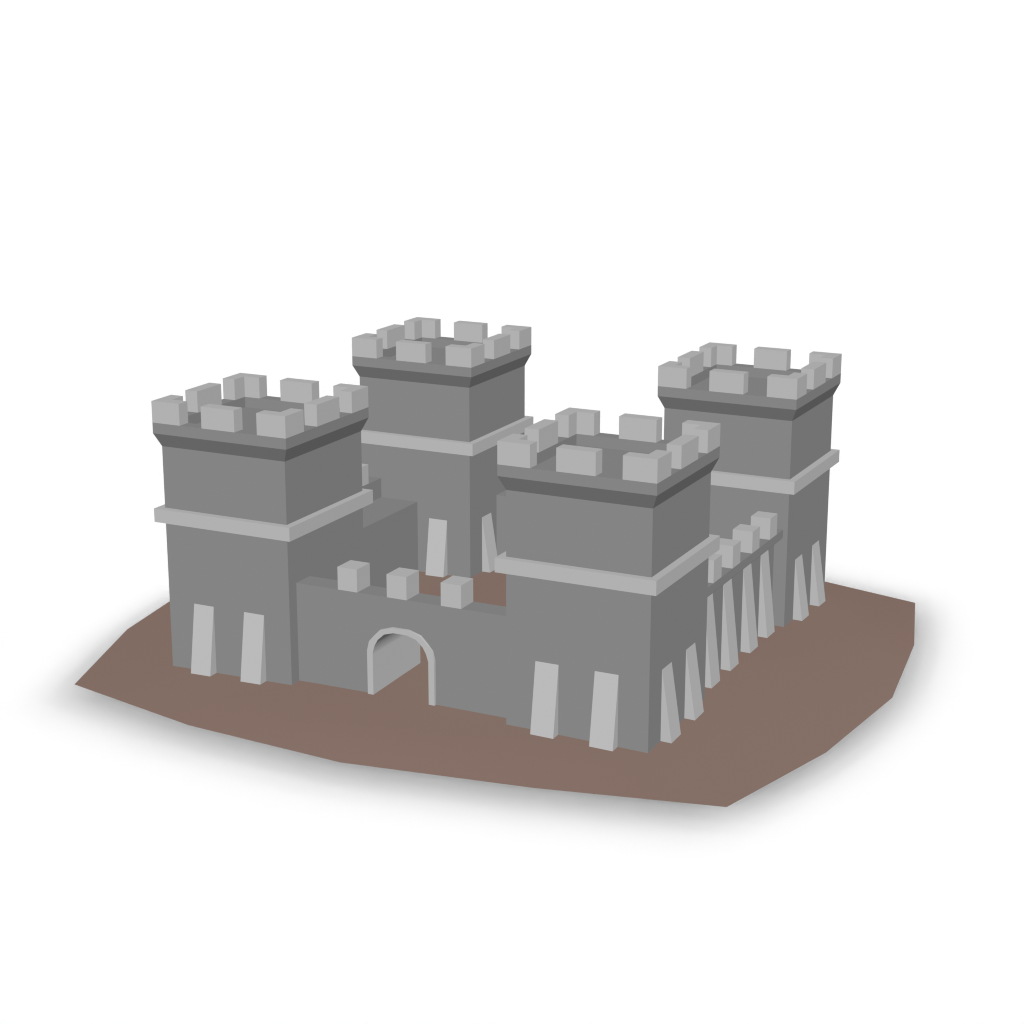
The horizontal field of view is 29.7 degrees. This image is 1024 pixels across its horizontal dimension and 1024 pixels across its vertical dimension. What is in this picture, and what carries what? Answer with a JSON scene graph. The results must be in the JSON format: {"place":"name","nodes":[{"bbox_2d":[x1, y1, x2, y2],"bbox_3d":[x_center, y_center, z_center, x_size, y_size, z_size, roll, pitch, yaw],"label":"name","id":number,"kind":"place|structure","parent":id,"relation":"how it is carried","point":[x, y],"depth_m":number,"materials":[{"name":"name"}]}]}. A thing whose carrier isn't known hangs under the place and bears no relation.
{"place":"outdoors","nodes":[
{"label":"outdoors","id":0,"kind":"place"},
{"bbox_2d":[75,570,914,806],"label":"ground","id":1,"kind":"structure","parent":0,"point":[818,681],"depth_m":25.71,"materials":[{"name":"brown soil"}]},
{"bbox_2d":[151,317,841,752],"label":"castle","id":2,"kind":"structure","parent":1,"relation":"on","point":[655,583],"depth_m":26.55,"materials":[{"name":"stone"}]},
{"bbox_2d":[0,0,1023,1023],"bbox_3d":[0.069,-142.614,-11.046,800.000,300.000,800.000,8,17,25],"label":"backdrop","id":3,"kind":"structure","parent":0,"point":[612,204],"depth_m":46.23,"materials":[{"name":"white paper"}]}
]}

